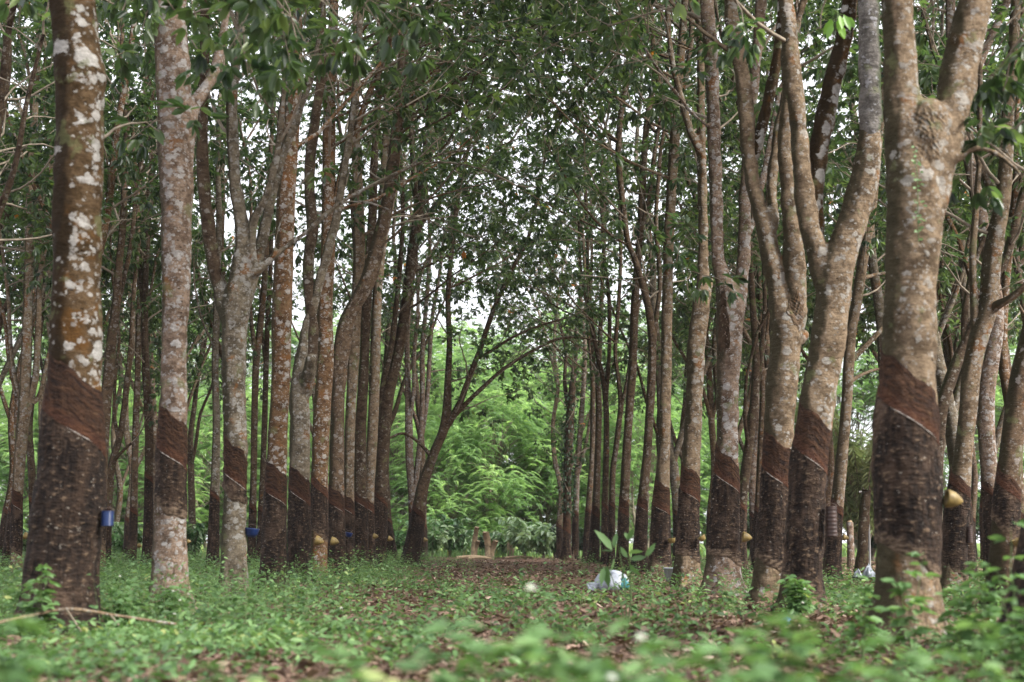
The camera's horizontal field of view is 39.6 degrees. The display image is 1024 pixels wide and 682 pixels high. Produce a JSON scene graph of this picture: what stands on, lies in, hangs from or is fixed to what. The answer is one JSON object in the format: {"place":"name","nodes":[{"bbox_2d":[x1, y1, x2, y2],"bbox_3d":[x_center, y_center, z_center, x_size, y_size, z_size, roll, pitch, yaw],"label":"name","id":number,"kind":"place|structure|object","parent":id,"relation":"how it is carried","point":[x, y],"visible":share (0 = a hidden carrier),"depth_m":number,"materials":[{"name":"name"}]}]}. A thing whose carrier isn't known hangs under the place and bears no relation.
{"place":"outdoors","nodes":[
{"label":"outdoors","id":0,"kind":"place"},
{"bbox_2d":[0,543,1023,681],"bbox_3d":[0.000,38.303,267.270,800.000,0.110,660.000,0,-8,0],"label":"ground","id":1,"kind":"structure","parent":0,"point":[501,558],"depth_m":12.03,"materials":[{"name":"brown plant"}]},
{"bbox_2d":[0,617,53,681],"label":"leafy weed","id":2,"kind":"object","parent":1,"relation":"on","point":[9,672],"visible":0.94,"depth_m":2.52,"materials":[{"name":"green plant"}]},
{"bbox_2d":[3,563,61,637],"bbox_3d":[-2.725,1.507,8.086,0.321,0.482,0.324,0,-8,0],"label":"leafy weed","id":3,"kind":"object","parent":1,"relation":"on","point":[26,607],"visible":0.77,"depth_m":8.06,"materials":[{"name":"green plant"}]},
{"bbox_2d":[0,368,127,530],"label":"feathery tree","id":4,"kind":"object","parent":1,"relation":"on","point":[3,448],"visible":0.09,"depth_m":60.00,"materials":[{"name":"green plant"}]},
{"bbox_2d":[0,6,129,572],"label":"rubber tree","id":5,"kind":"object","parent":1,"relation":"on","point":[6,544],"visible":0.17,"depth_m":27.03,"materials":[{"name":"green plant"}]},
{"bbox_2d":[0,5,150,560],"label":"rubber tree","id":6,"kind":"object","parent":1,"relation":"on","point":[9,411],"visible":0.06,"depth_m":35.03,"materials":[{"name":"green plant"}]},
{"bbox_2d":[0,22,154,514],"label":"rubber tree","id":7,"kind":"object","parent":1,"relation":"on","point":[31,464],"visible":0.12,"depth_m":28.95,"materials":[{"name":"green plant"}]},
{"bbox_2d":[0,0,159,262],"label":"rubber tree","id":8,"kind":"object","parent":1,"relation":"on","point":[28,93],"visible":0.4,"depth_m":21.71,"materials":[{"name":"green plant"}]},
{"bbox_2d":[0,113,197,387],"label":"rubber tree","id":9,"kind":"object","parent":1,"relation":"on","point":[4,175],"visible":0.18,"depth_m":26.81,"materials":[{"name":"green plant"}]},
{"bbox_2d":[0,0,221,255],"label":"rubber tree","id":10,"kind":"object","parent":1,"relation":"on","point":[114,162],"visible":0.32,"depth_m":22.70,"materials":[{"name":"green plant"}]},
{"bbox_2d":[25,370,223,544],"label":"feathery tree","id":11,"kind":"object","parent":1,"relation":"on","point":[141,467],"visible":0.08,"depth_m":59.58,"materials":[{"name":"green plant"}]},
{"bbox_2d":[0,0,249,578],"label":"rubber tree","id":12,"kind":"object","parent":1,"relation":"on","point":[110,347],"visible":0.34,"depth_m":23.41,"materials":[{"name":"brown plant"}]},
{"bbox_2d":[9,1,249,568],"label":"rubber tree","id":13,"kind":"object","parent":1,"relation":"on","point":[116,454],"visible":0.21,"depth_m":27.42,"materials":[{"name":"brown plant"}]},
{"bbox_2d":[2,11,257,568],"bbox_3d":[-8.552,-2.530,31.032,4.889,15.179,4.530,-2,-8,17],"label":"rubber tree","id":14,"kind":"object","parent":1,"relation":"on","point":[133,528],"visible":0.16,"depth_m":30.15,"materials":[{"name":"brown plant"}]},
{"bbox_2d":[0,1,279,577],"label":"rubber tree","id":15,"kind":"object","parent":1,"relation":"on","point":[25,389],"visible":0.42,"depth_m":24.81,"materials":[{"name":"beige plant"}]},
{"bbox_2d":[14,0,270,570],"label":"rubber tree","id":16,"kind":"object","parent":1,"relation":"on","point":[143,293],"visible":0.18,"depth_m":28.12,"materials":[{"name":"green plant"}]},
{"bbox_2d":[101,17,230,554],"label":"rubber tree","id":17,"kind":"object","parent":1,"relation":"on","point":[127,437],"visible":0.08,"depth_m":38.11,"materials":[{"name":"green plant"}]},
{"bbox_2d":[48,0,290,617],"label":"rubber tree","id":18,"kind":"object","parent":1,"relation":"on","point":[175,132],"visible":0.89,"depth_m":12.14,"materials":[{"name":"grey plant"}]},
{"bbox_2d":[102,170,270,556],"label":"rubber tree","id":19,"kind":"object","parent":1,"relation":"on","point":[191,453],"visible":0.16,"depth_m":45.93,"materials":[{"name":"green plant"}]},
{"bbox_2d":[100,4,280,341],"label":"rubber tree","id":20,"kind":"object","parent":1,"relation":"on","point":[155,320],"visible":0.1,"depth_m":31.59,"materials":[{"name":"green plant"}]},
{"bbox_2d":[102,17,305,411],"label":"rubber tree","id":21,"kind":"object","parent":1,"relation":"on","point":[198,363],"visible":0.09,"depth_m":40.48,"materials":[{"name":"green plant"}]},
{"bbox_2d":[123,378,289,551],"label":"feathery tree","id":22,"kind":"object","parent":1,"relation":"on","point":[204,432],"visible":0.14,"depth_m":61.05,"materials":[{"name":"green plant"}]},
{"bbox_2d":[104,0,309,361],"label":"rubber tree","id":23,"kind":"object","parent":1,"relation":"on","point":[255,140],"visible":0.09,"depth_m":33.23,"materials":[{"name":"green plant"}]},
{"bbox_2d":[0,0,457,637],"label":"rubber tree","id":24,"kind":"object","parent":1,"relation":"on","point":[64,520],"visible":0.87,"depth_m":9.27,"materials":[{"name":"brown plant"}]},
{"bbox_2d":[129,0,345,565],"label":"rubber tree","id":25,"kind":"object","parent":1,"relation":"on","point":[256,341],"visible":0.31,"depth_m":28.22,"materials":[{"name":"brown plant"}]},
{"bbox_2d":[130,0,368,573],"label":"rubber tree","id":26,"kind":"object","parent":1,"relation":"on","point":[213,524],"visible":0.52,"depth_m":25.68,"materials":[{"name":"brown plant"}]},
{"bbox_2d":[187,14,344,563],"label":"rubber tree","id":27,"kind":"object","parent":1,"relation":"on","point":[265,341],"visible":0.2,"depth_m":32.17,"materials":[{"name":"green plant"}]},
{"bbox_2d":[298,643,387,681],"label":"leafy weed","id":28,"kind":"object","parent":1,"relation":"on","point":[366,674],"visible":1,"depth_m":2.90,"materials":[{"name":"green plant"}]},
{"bbox_2d":[246,0,503,590],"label":"rubber tree","id":29,"kind":"object","parent":1,"relation":"on","point":[274,533],"visible":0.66,"depth_m":17.32,"materials":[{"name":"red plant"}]},
{"bbox_2d":[209,0,541,572],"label":"rubber tree","id":30,"kind":"object","parent":1,"relation":"on","point":[361,507],"visible":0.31,"depth_m":27.20,"materials":[{"name":"green plant"}]},
{"bbox_2d":[293,87,470,559],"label":"rubber tree","id":31,"kind":"object","parent":1,"relation":"on","point":[424,546],"visible":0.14,"depth_m":45.91,"materials":[{"name":"green plant"}]},
{"bbox_2d":[302,2,500,559],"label":"rubber tree","id":32,"kind":"object","parent":1,"relation":"on","point":[389,270],"visible":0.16,"depth_m":42.18,"materials":[{"name":"green plant"}]},
{"bbox_2d":[208,0,610,579],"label":"rubber tree","id":33,"kind":"object","parent":1,"relation":"on","point":[320,447],"visible":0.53,"depth_m":21.92,"materials":[{"name":"green plant"}]},
{"bbox_2d":[329,342,498,547],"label":"feathery tree","id":34,"kind":"object","parent":1,"relation":"on","point":[393,452],"visible":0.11,"depth_m":64.53,"materials":[{"name":"green plant"}]},
{"bbox_2d":[96,0,749,603],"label":"rubber tree","id":35,"kind":"object","parent":1,"relation":"on","point":[236,292],"visible":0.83,"depth_m":14.85,"materials":[{"name":"grey plant"}]},
{"bbox_2d":[297,0,550,567],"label":"rubber tree","id":36,"kind":"object","parent":1,"relation":"on","point":[378,294],"visible":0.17,"depth_m":29.05,"materials":[{"name":"beige plant"}]},
{"bbox_2d":[269,0,587,583],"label":"rubber tree","id":37,"kind":"object","parent":1,"relation":"on","point":[299,527],"visible":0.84,"depth_m":19.67,"materials":[{"name":"grey plant"}]},
{"bbox_2d":[319,0,555,521],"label":"rubber tree","id":38,"kind":"object","parent":1,"relation":"on","point":[412,473],"visible":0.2,"depth_m":35.13,"materials":[{"name":"green plant"}]},
{"bbox_2d":[278,1,602,574],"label":"rubber tree","id":39,"kind":"object","parent":1,"relation":"on","point":[357,221],"visible":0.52,"depth_m":25.29,"materials":[{"name":"green plant"}]},
{"bbox_2d":[389,410,515,552],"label":"feathery tree","id":40,"kind":"object","parent":1,"relation":"on","point":[434,485],"visible":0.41,"depth_m":60.19,"materials":[{"name":"green plant"}]},
{"bbox_2d":[301,4,605,567],"bbox_3d":[-0.709,-2.070,31.797,5.524,14.481,6.308,-5,-9,29],"label":"rubber tree","id":41,"kind":"object","parent":1,"relation":"on","point":[394,357],"visible":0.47,"depth_m":31.19,"materials":[{"name":"green plant"}]},
{"bbox_2d":[391,617,524,681],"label":"leafy weed","id":42,"kind":"object","parent":1,"relation":"on","point":[475,647],"visible":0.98,"depth_m":2.94,"materials":[{"name":"green plant"}]},
{"bbox_2d":[389,330,551,551],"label":"feathery tree","id":43,"kind":"object","parent":1,"relation":"on","point":[434,351],"visible":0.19,"depth_m":65.90,"materials":[{"name":"green plant"}]},
{"bbox_2d":[425,370,562,534],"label":"feathery tree","id":44,"kind":"object","parent":1,"relation":"on","point":[501,443],"visible":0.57,"depth_m":60.50,"materials":[{"name":"green plant"}]},
{"bbox_2d":[315,0,679,577],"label":"rubber tree","id":45,"kind":"object","parent":1,"relation":"on","point":[344,335],"visible":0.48,"depth_m":23.63,"materials":[{"name":"brown plant"}]},
{"bbox_2d":[328,8,684,567],"bbox_3d":[-0.228,-1.916,32.921,7.645,14.490,6.714,4,-9,-29],"label":"rubber tree","id":46,"kind":"object","parent":1,"relation":"on","point":[415,531],"visible":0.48,"depth_m":32.57,"materials":[{"name":"brown plant"}]},
{"bbox_2d":[0,545,1023,681],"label":"weeds","id":47,"kind":"object","parent":1,"relation":"on","point":[160,637],"visible":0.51,"depth_m":9.24,"materials":[{"name":"green plant"}]},
{"bbox_2d":[490,516,551,558],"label":"coffee shrub","id":48,"kind":"object","parent":1,"relation":"on","point":[515,528],"visible":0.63,"depth_m":52.26,"materials":[{"name":"green plant"}]},
{"bbox_2d":[426,131,623,560],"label":"rubber tree","id":49,"kind":"object","parent":1,"relation":"on","point":[566,551],"visible":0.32,"depth_m":45.10,"materials":[{"name":"green plant"}]},
{"bbox_2d":[436,133,646,559],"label":"rubber tree","id":50,"kind":"object","parent":1,"relation":"on","point":[575,534],"visible":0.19,"depth_m":45.90,"materials":[{"name":"green plant"}]},
{"bbox_2d":[484,625,603,681],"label":"leafy weed","id":51,"kind":"object","parent":1,"relation":"on","point":[533,638],"visible":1,"depth_m":2.80,"materials":[{"name":"green plant"}]},
{"bbox_2d":[449,40,647,564],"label":"rubber tree","id":52,"kind":"object","parent":1,"relation":"on","point":[605,378],"visible":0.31,"depth_m":36.55,"materials":[{"name":"green plant"}]},
{"bbox_2d":[466,139,638,558],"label":"rubber tree","id":53,"kind":"object","parent":1,"relation":"on","point":[559,522],"visible":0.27,"depth_m":50.31,"materials":[{"name":"green plant"}]},
{"bbox_2d":[471,103,638,561],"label":"rubber tree","id":54,"kind":"object","parent":1,"relation":"on","point":[588,508],"visible":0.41,"depth_m":42.87,"materials":[{"name":"brown plant"}]},
{"bbox_2d":[432,63,682,563],"bbox_3d":[1.153,-1.128,40.120,6.616,14.940,5.034,3,-8,-18],"label":"rubber tree","id":55,"kind":"object","parent":1,"relation":"on","point":[594,526],"visible":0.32,"depth_m":39.56,"materials":[{"name":"brown plant"}]},
{"bbox_2d":[474,394,653,534],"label":"feathery tree","id":56,"kind":"object","parent":1,"relation":"on","point":[548,511],"visible":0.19,"depth_m":62.79,"materials":[{"name":"green plant"}]},
{"bbox_2d":[416,1,739,569],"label":"rubber tree","id":57,"kind":"object","parent":1,"relation":"on","point":[623,519],"visible":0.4,"depth_m":30.90,"materials":[{"name":"brown plant"}]},
{"bbox_2d":[507,361,655,551],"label":"feathery tree","id":58,"kind":"object","parent":1,"relation":"on","point":[560,408],"visible":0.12,"depth_m":65.08,"materials":[{"name":"green plant"}]},
{"bbox_2d":[510,630,657,681],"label":"leafy weed","id":59,"kind":"object","parent":1,"relation":"on","point":[581,662],"visible":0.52,"depth_m":2.97,"materials":[{"name":"green plant"}]},
{"bbox_2d":[447,4,740,565],"bbox_3d":[2.036,-1.936,33.290,7.228,14.634,6.306,6,-10,-38],"label":"rubber tree","id":60,"kind":"object","parent":1,"relation":"on","point":[612,506],"visible":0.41,"depth_m":33.43,"materials":[{"name":"brown plant"}]},
{"bbox_2d":[445,0,754,573],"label":"rubber tree","id":61,"kind":"object","parent":1,"relation":"on","point":[640,541],"visible":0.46,"depth_m":26.68,"materials":[{"name":"brown plant"}]},
{"bbox_2d":[446,0,772,578],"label":"rubber tree","id":62,"kind":"object","parent":1,"relation":"on","point":[660,530],"visible":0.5,"depth_m":23.32,"materials":[{"name":"beige plant"}]},
{"bbox_2d":[461,0,774,586],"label":"rubber tree","id":63,"kind":"object","parent":1,"relation":"on","point":[687,552],"visible":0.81,"depth_m":20.01,"materials":[{"name":"beige plant"}]},
{"bbox_2d":[595,527,654,632],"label":"sapling","id":64,"kind":"object","parent":1,"relation":"on","point":[605,574],"visible":0.88,"depth_m":9.48,"materials":[{"name":"green plant"}]},
{"bbox_2d":[373,0,884,595],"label":"rubber tree","id":65,"kind":"object","parent":1,"relation":"on","point":[723,544],"visible":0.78,"depth_m":16.55,"materials":[{"name":"brown plant"}]},
{"bbox_2d":[571,384,709,547],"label":"feathery tree","id":66,"kind":"object","parent":1,"relation":"on","point":[636,453],"visible":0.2,"depth_m":62.36,"materials":[{"name":"green plant"}]},
{"bbox_2d":[552,7,758,455],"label":"rubber tree","id":67,"kind":"object","parent":1,"relation":"on","point":[656,423],"visible":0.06,"depth_m":38.17,"materials":[{"name":"green plant"}]},
{"bbox_2d":[579,617,733,681],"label":"leafy weed","id":68,"kind":"object","parent":1,"relation":"on","point":[601,672],"visible":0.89,"depth_m":2.80,"materials":[{"name":"green plant"}]},
{"bbox_2d":[617,399,716,546],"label":"feathery tree","id":69,"kind":"object","parent":1,"relation":"on","point":[704,436],"visible":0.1,"depth_m":69.13,"materials":[{"name":"green plant"}]},
{"bbox_2d":[604,103,734,558],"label":"rubber tree","id":70,"kind":"object","parent":1,"relation":"on","point":[684,381],"visible":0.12,"depth_m":49.97,"materials":[{"name":"green plant"}]},
{"bbox_2d":[574,9,782,557],"bbox_3d":[5.262,-1.916,36.787,6.562,15.559,4.833,-5,-10,34],"label":"rubber tree","id":71,"kind":"object","parent":1,"relation":"on","point":[710,402],"visible":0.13,"depth_m":36.04,"materials":[{"name":"green plant"}]},
{"bbox_2d":[549,0,818,442],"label":"rubber tree","id":72,"kind":"object","parent":1,"relation":"on","point":[651,273],"visible":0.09,"depth_m":30.86,"materials":[{"name":"green plant"}]},
{"bbox_2d":[540,0,837,565],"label":"rubber tree","id":73,"kind":"object","parent":1,"relation":"on","point":[674,469],"visible":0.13,"depth_m":35.33,"materials":[{"name":"green plant"}]},
{"bbox_2d":[494,0,929,604],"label":"rubber tree","id":74,"kind":"object","parent":1,"relation":"on","point":[784,274],"visible":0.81,"depth_m":13.43,"materials":[{"name":"beige plant"}]},
{"bbox_2d":[580,2,854,382],"bbox_3d":[4.536,-2.882,31.357,6.073,15.956,4.094,-5,-9,31],"label":"rubber tree","id":75,"kind":"object","parent":1,"relation":"on","point":[767,347],"visible":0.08,"depth_m":30.97,"materials":[{"name":"green plant"}]},
{"bbox_2d":[623,0,837,570],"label":"rubber tree","id":76,"kind":"object","parent":1,"relation":"on","point":[762,381],"visible":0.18,"depth_m":29.08,"materials":[{"name":"brown plant"}]},
{"bbox_2d":[696,628,780,681],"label":"leafy weed","id":77,"kind":"object","parent":1,"relation":"on","point":[766,670],"visible":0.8,"depth_m":2.94,"materials":[{"name":"green plant"}]},
{"bbox_2d":[644,0,880,574],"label":"rubber tree","id":78,"kind":"object","parent":1,"relation":"on","point":[756,353],"visible":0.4,"depth_m":25.55,"materials":[{"name":"green plant"}]},
{"bbox_2d":[658,0,882,614],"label":"rubber tree","id":79,"kind":"object","parent":1,"relation":"on","point":[832,262],"visible":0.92,"depth_m":12.04,"materials":[{"name":"beige plant"}]},
{"bbox_2d":[728,611,826,681],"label":"leafy weed","id":80,"kind":"object","parent":1,"relation":"on","point":[801,651],"visible":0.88,"depth_m":3.48,"materials":[{"name":"green plant"}]},
{"bbox_2d":[677,2,936,560],"bbox_3d":[8.198,-2.461,36.875,7.036,16.684,5.182,-5,-10,34],"label":"rubber tree","id":81,"kind":"object","parent":1,"relation":"on","point":[831,456],"visible":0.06,"depth_m":35.84,"materials":[{"name":"green plant"}]},
{"bbox_2d":[787,634,932,681],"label":"leafy weed","id":82,"kind":"object","parent":1,"relation":"on","point":[879,640],"visible":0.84,"depth_m":2.90,"materials":[{"name":"green plant"}]},
{"bbox_2d":[839,574,884,661],"bbox_3d":[1.749,1.384,7.097,0.241,0.445,0.254,0,-8,0],"label":"leafy weed","id":83,"kind":"object","parent":1,"relation":"on","point":[850,633],"visible":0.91,"depth_m":7.08,"materials":[{"name":"green plant"}]},
{"bbox_2d":[718,7,1023,371],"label":"rubber tree","id":84,"kind":"object","parent":1,"relation":"on","point":[877,295],"visible":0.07,"depth_m":25.45,"materials":[{"name":"green plant"}]},
{"bbox_2d":[794,321,948,551],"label":"feathery tree","id":85,"kind":"object","parent":1,"relation":"on","point":[860,362],"visible":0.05,"depth_m":72.81,"materials":[{"name":"green plant"}]},
{"bbox_2d":[731,0,1023,581],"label":"rubber tree","id":86,"kind":"object","parent":1,"relation":"on","point":[986,423],"visible":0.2,"depth_m":20.03,"materials":[{"name":"green plant"}]},
{"bbox_2d":[806,0,971,581],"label":"rubber tree","id":87,"kind":"object","parent":1,"relation":"on","point":[833,554],"visible":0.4,"depth_m":21.07,"materials":[{"name":"beige plant"}]},
{"bbox_2d":[779,0,1023,407],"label":"rubber tree","id":88,"kind":"object","parent":1,"relation":"on","point":[1004,372],"visible":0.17,"depth_m":22.53,"materials":[{"name":"green plant"}]},
{"bbox_2d":[793,0,1023,597],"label":"rubber tree","id":89,"kind":"object","parent":1,"relation":"on","point":[956,519],"visible":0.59,"depth_m":15.24,"materials":[{"name":"beige plant"}]},
{"bbox_2d":[880,551,941,663],"bbox_3d":[1.905,1.275,6.712,0.353,0.560,0.231,5,-9,-31],"label":"leafy weed","id":90,"kind":"object","parent":1,"relation":"on","point":[919,631],"visible":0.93,"depth_m":6.69,"materials":[{"name":"green plant"}]},
{"bbox_2d":[806,0,1023,579],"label":"rubber tree","id":91,"kind":"object","parent":1,"relation":"on","point":[952,414],"visible":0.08,"depth_m":22.04,"materials":[{"name":"green plant"}]},
{"bbox_2d":[815,68,1023,607],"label":"rubber tree","id":92,"kind":"object","parent":1,"relation":"on","point":[1006,503],"visible":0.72,"depth_m":13.47,"materials":[{"name":"brown plant"}]},
{"bbox_2d":[828,0,1021,474],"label":"rubber tree","id":93,"kind":"object","parent":1,"relation":"on","point":[949,348],"visible":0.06,"depth_m":29.21,"materials":[{"name":"green plant"}]},
{"bbox_2d":[833,0,1023,527],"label":"rubber tree","id":94,"kind":"object","parent":1,"relation":"on","point":[1012,232],"visible":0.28,"depth_m":18.67,"materials":[{"name":"green plant"}]},
{"bbox_2d":[854,0,1023,644],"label":"rubber tree","id":95,"kind":"object","parent":1,"relation":"on","point":[907,478],"visible":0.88,"depth_m":8.84,"materials":[{"name":"beige plant"}]},
{"bbox_2d":[878,0,1023,323],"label":"rubber tree","id":96,"kind":"object","parent":1,"relation":"on","point":[1019,264],"visible":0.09,"depth_m":26.38,"materials":[{"name":"green plant"}]},
{"bbox_2d":[889,620,1015,681],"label":"leafy weed","id":97,"kind":"object","parent":1,"relation":"on","point":[990,669],"visible":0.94,"depth_m":3.45,"materials":[{"name":"green plant"}]},
{"bbox_2d":[934,584,980,675],"bbox_3d":[2.040,1.315,6.476,0.220,0.414,0.228,0,-8,0],"label":"leafy weed","id":98,"kind":"object","parent":1,"relation":"on","point":[942,618],"visible":0.84,"depth_m":6.48,"materials":[{"name":"green plant"}]},
{"bbox_2d":[952,562,1009,669],"bbox_3d":[2.130,1.260,6.457,0.243,0.510,0.293,0,-8,0],"label":"leafy weed","id":99,"kind":"object","parent":1,"relation":"on","point":[994,612],"visible":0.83,"depth_m":6.45,"materials":[{"name":"green plant"}]},
{"bbox_2d":[983,590,1023,681],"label":"leafy weed","id":100,"kind":"object","parent":1,"relation":"on","point":[1018,637],"visible":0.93,"depth_m":5.27,"materials":[{"name":"green plant"}]},
{"bbox_2d":[984,514,1023,658],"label":"rubber tree","id":101,"kind":"object","parent":1,"relation":"on","point":[1018,568],"visible":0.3,"depth_m":7.44,"materials":[{"name":"brown plant"}]},
{"bbox_2d":[0,0,1023,542],"label":"sky","id":102,"kind":"structure","parent":0,"point":[229,224],"materials":[{"name":"white"}]},
{"bbox_2d":[794,405,873,539],"bbox_3d":[9.651,4.015,39.777,3.933,4.461,4.605,4,-9,-27],"label":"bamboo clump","id":103,"kind":"object","parent":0,"point":[858,477],"visible":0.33,"depth_m":39.34,"materials":[{"name":"green plant"}]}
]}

